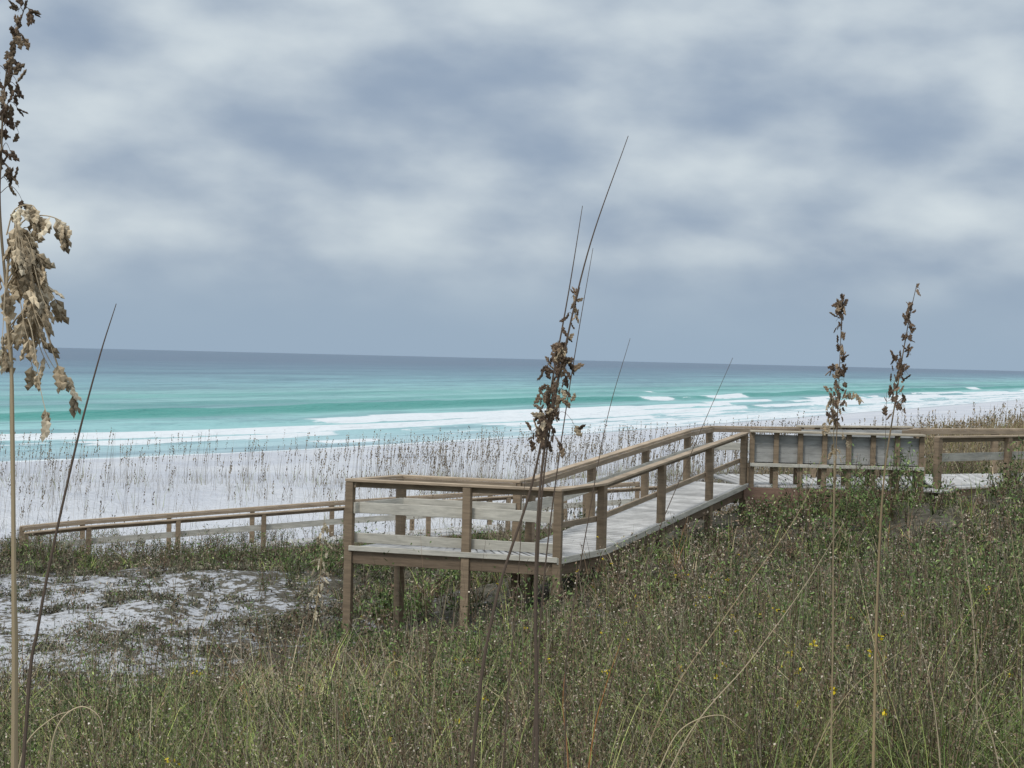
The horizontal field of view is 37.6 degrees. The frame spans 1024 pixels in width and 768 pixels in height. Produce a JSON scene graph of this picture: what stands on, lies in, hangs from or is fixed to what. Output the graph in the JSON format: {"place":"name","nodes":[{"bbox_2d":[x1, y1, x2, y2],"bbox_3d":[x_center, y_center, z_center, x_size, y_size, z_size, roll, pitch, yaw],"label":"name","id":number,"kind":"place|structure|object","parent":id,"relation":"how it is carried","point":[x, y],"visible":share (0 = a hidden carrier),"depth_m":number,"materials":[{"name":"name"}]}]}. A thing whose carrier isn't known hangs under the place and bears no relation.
{"place":"outdoors","nodes":[
{"label":"outdoors","id":0,"kind":"place"},
{"bbox_2d":[0,346,1023,461],"bbox_3d":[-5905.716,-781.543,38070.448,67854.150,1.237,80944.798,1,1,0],"label":"sea","id":1,"kind":"structure","parent":0,"point":[139,398],"depth_m":299.81,"materials":[{"name":"liquid"}]},
{"bbox_2d":[0,400,1023,767],"bbox_3d":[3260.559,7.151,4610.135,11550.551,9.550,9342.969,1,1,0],"label":"dune and beach ground","id":2,"kind":"structure","parent":0,"point":[214,496],"depth_m":52.79,"materials":[{"name":"white sand"}]},
{"bbox_2d":[0,0,40,767],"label":"sea oats plant","id":3,"kind":"object","parent":2,"relation":"on","point":[9,68],"visible":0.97,"depth_m":1.90,"materials":[{"name":"brown plant"}]},
{"bbox_2d":[0,204,81,767],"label":"sea oats plant","id":4,"kind":"object","parent":2,"relation":"on","point":[28,283],"visible":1,"depth_m":1.80,"materials":[{"name":"beige plant"}]},
{"bbox_2d":[21,305,115,767],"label":"sea oats plant","id":5,"kind":"object","parent":2,"relation":"on","point":[35,642],"visible":1,"depth_m":2.31,"materials":[{"name":"brown plant"}]},
{"bbox_2d":[78,640,91,765],"bbox_3d":[-1.970,1.853,7.033,0.143,1.312,0.006,1,1,0],"label":"sea oats plant","id":6,"kind":"object","parent":2,"relation":"on","point":[80,709],"visible":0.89,"depth_m":7.03,"materials":[{"name":"plant"}]},
{"bbox_2d":[0,541,434,728],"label":"dune groundcover","id":7,"kind":"object","parent":2,"relation":"on","point":[155,596],"visible":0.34,"depth_m":26.14,"materials":[{"name":"green plant"}]},
{"bbox_2d":[196,655,246,767],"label":"sea oats plant","id":8,"kind":"object","parent":2,"relation":"on","point":[211,714],"visible":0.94,"depth_m":7.03,"materials":[{"name":"green plant"}]},
{"bbox_2d":[296,516,332,767],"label":"sea oats plant","id":9,"kind":"object","parent":2,"relation":"on","point":[324,528],"visible":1,"depth_m":6.02,"materials":[{"name":"beige plant"}]},
{"bbox_2d":[19,482,656,558],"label":"wooden boardwalk","id":10,"kind":"structure","parent":2,"relation":"on","point":[331,522],"depth_m":44.29,"materials":[{"name":"brown wood"}]},
{"bbox_2d":[18,660,744,767],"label":"arching grass","id":11,"kind":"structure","parent":2,"relation":"on","point":[55,731],"depth_m":4.82,"materials":[{"name":"green plant"}]},
{"bbox_2d":[0,411,818,552],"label":"distant sea oats","id":12,"kind":"object","parent":2,"relation":"on","point":[441,465],"visible":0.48,"depth_m":60.15,"materials":[{"name":"brown plant"}]},
{"bbox_2d":[365,608,456,765],"bbox_3d":[-0.567,1.711,7.030,0.590,1.349,0.006,1,1,0],"label":"sea oats plant","id":13,"kind":"object","parent":2,"relation":"on","point":[410,690],"visible":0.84,"depth_m":7.03,"materials":[{"name":"beige plant"}]},
{"bbox_2d":[431,575,450,763],"bbox_3d":[-0.345,1.616,7.029,0.082,1.454,0.006,1,1,0],"label":"sea oats plant","id":14,"kind":"object","parent":2,"relation":"on","point":[435,671],"visible":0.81,"depth_m":7.02,"materials":[{"name":"brown plant"}]},
{"bbox_2d":[0,452,985,566],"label":"walkway bushes","id":15,"kind":"object","parent":2,"relation":"on","point":[109,550],"visible":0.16,"depth_m":37.58,"materials":[{"name":"green plant"}]},
{"bbox_2d":[0,434,1023,767],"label":"leafy dune bushes","id":16,"kind":"object","parent":2,"relation":"on","point":[914,482],"visible":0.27,"depth_m":11.96,"materials":[{"name":"green plant"}]},
{"bbox_2d":[0,441,1023,767],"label":"dune grass","id":17,"kind":"structure","parent":2,"relation":"on","point":[672,716],"depth_m":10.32,"materials":[{"name":"green plant"}]},
{"bbox_2d":[502,457,526,767],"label":"sea oats plant","id":18,"kind":"object","parent":2,"relation":"on","point":[512,647],"visible":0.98,"depth_m":5.52,"materials":[{"name":"brown plant"}]},
{"bbox_2d":[470,206,582,767],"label":"sea oats plant","id":19,"kind":"object","parent":2,"relation":"on","point":[542,387],"visible":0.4,"depth_m":3.50,"materials":[{"name":"brown plant"}]},
{"bbox_2d":[537,287,582,645],"bbox_3d":[0.017,0.901,3.463,0.688,2.255,0.170,1,1,-20],"label":"sea oats plant","id":20,"kind":"object","parent":2,"relation":"on","point":[563,400],"visible":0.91,"depth_m":3.42,"materials":[{"name":"brown plant"}]},
{"bbox_2d":[531,249,592,767],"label":"sea oats plant","id":21,"kind":"object","parent":2,"relation":"on","point":[548,539],"visible":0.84,"depth_m":3.61,"materials":[{"name":"brown plant"}]},
{"bbox_2d":[562,674,568,767],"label":"grass blade","id":22,"kind":"object","parent":2,"relation":"on","point":[564,727],"visible":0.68,"depth_m":5.52,"materials":[{"name":"green plant"}]},
{"bbox_2d":[528,137,627,767],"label":"sea oats plant","id":23,"kind":"object","parent":2,"relation":"on","point":[542,429],"visible":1,"depth_m":3.40,"materials":[{"name":"brown plant"}]},
{"bbox_2d":[165,536,1012,767],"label":"yellow wildflowers","id":24,"kind":"object","parent":2,"relation":"on","point":[814,641],"visible":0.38,"depth_m":9.46,"materials":[{"name":"yellow plant"}]},
{"bbox_2d":[564,340,629,767],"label":"sea oats plant","id":25,"kind":"object","parent":2,"relation":"on","point":[575,592],"visible":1,"depth_m":4.21,"materials":[{"name":"brown plant"}]},
{"bbox_2d":[588,643,620,767],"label":"grass blade","id":26,"kind":"object","parent":2,"relation":"on","point":[597,716],"visible":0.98,"depth_m":6.02,"materials":[{"name":"green plant"}]},
{"bbox_2d":[590,358,732,767],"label":"sea oats plant","id":27,"kind":"object","parent":2,"relation":"on","point":[637,593],"visible":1,"depth_m":4.81,"materials":[{"name":"brown plant"}]},
{"bbox_2d":[329,472,1023,767],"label":"brown seeding bushes","id":28,"kind":"object","parent":2,"relation":"on","point":[639,563],"visible":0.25,"depth_m":15.81,"materials":[{"name":"brown plant"}]},
{"bbox_2d":[342,426,1023,645],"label":"wooden boardwalk","id":29,"kind":"structure","parent":2,"relation":"on","point":[692,497],"depth_m":24.33,"materials":[{"name":"brown wood"}]},
{"bbox_2d":[747,430,925,491],"bbox_3d":[6.614,1.564,30.805,3.536,1.170,0.700,1,1,2],"label":"deck bench","id":30,"kind":"object","parent":29,"relation":"on","point":[769,450],"visible":0.74,"depth_m":30.63,"materials":[{"name":"grey wood"}]},
{"bbox_2d":[796,425,925,477],"bbox_3d":[7.905,1.541,33.998,3.092,1.170,0.700,1,1,-24],"label":"deck bench","id":31,"kind":"object","parent":29,"relation":"on","point":[848,429],"visible":0.23,"depth_m":34.03,"materials":[{"name":"grey wood"}]},
{"bbox_2d":[641,452,823,766],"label":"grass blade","id":32,"kind":"object","parent":2,"relation":"on","point":[714,631],"visible":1,"depth_m":6.52,"materials":[{"name":"green plant"}]},
{"bbox_2d":[482,425,1023,541],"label":"sea oats thicket","id":33,"kind":"object","parent":2,"relation":"on","point":[928,461],"visible":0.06,"depth_m":38.28,"materials":[{"name":"brown plant"}]},
{"bbox_2d":[670,522,843,767],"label":"grass blade","id":34,"kind":"object","parent":2,"relation":"on","point":[743,668],"visible":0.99,"depth_m":6.02,"materials":[{"name":"green plant"}]},
{"bbox_2d":[769,594,793,767],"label":"sea oats plant","id":35,"kind":"object","parent":2,"relation":"on","point":[774,694],"visible":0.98,"depth_m":6.52,"materials":[{"name":"beige plant"}]},
{"bbox_2d":[823,293,848,767],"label":"sea oats plant","id":36,"kind":"object","parent":2,"relation":"on","point":[839,305],"visible":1,"depth_m":5.21,"materials":[{"name":"brown plant"}]},
{"bbox_2d":[821,391,863,510],"bbox_3d":[1.122,1.107,5.277,0.130,2.166,0.108,1,1,-33],"label":"sea oats plant","id":37,"kind":"object","parent":2,"relation":"on","point":[849,396],"visible":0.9,"depth_m":5.25,"materials":[{"name":"brown plant"}]},
{"bbox_2d":[809,646,907,767],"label":"grass blade","id":38,"kind":"object","parent":2,"relation":"on","point":[837,708],"visible":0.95,"depth_m":6.02,"materials":[{"name":"green plant"}]},
{"bbox_2d":[738,400,1023,488],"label":"dune ridge grass","id":39,"kind":"structure","parent":2,"relation":"on","point":[1017,423],"depth_m":59.03,"materials":[{"name":"brown plant"}]},
{"bbox_2d":[876,397,886,676],"bbox_3d":[1.065,1.135,4.419,0.014,2.226,0.003,1,1,0],"label":"sea oats plant","id":40,"kind":"object","parent":2,"relation":"on","point":[880,558],"visible":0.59,"depth_m":4.41,"materials":[{"name":"brown plant"}]},
{"bbox_2d":[872,283,920,767],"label":"sea oats plant","id":41,"kind":"object","parent":2,"relation":"on","point":[900,367],"visible":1,"depth_m":4.30,"materials":[{"name":"brown plant"}]},
{"bbox_2d":[914,627,940,767],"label":"grass blade","id":42,"kind":"object","parent":2,"relation":"on","point":[934,708],"visible":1,"depth_m":6.02,"materials":[{"name":"green plant"}]},
{"bbox_2d":[960,500,979,766],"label":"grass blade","id":43,"kind":"object","parent":2,"relation":"on","point":[973,631],"visible":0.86,"depth_m":7.02,"materials":[{"name":"plant"}]},
{"bbox_2d":[947,660,999,767],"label":"grass blade","id":44,"kind":"object","parent":2,"relation":"on","point":[985,719],"visible":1,"depth_m":6.02,"materials":[{"name":"plant"}]},
{"bbox_2d":[1009,512,1023,604],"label":"sea oats plant","id":45,"kind":"object","parent":2,"relation":"on","point":[1014,562],"visible":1,"depth_m":7.01,"materials":[{"name":"green plant"}]},
{"bbox_2d":[0,0,1023,370],"label":"sky","id":46,"kind":"structure","parent":0,"point":[342,177],"materials":[{"name":"grey"}]}
]}

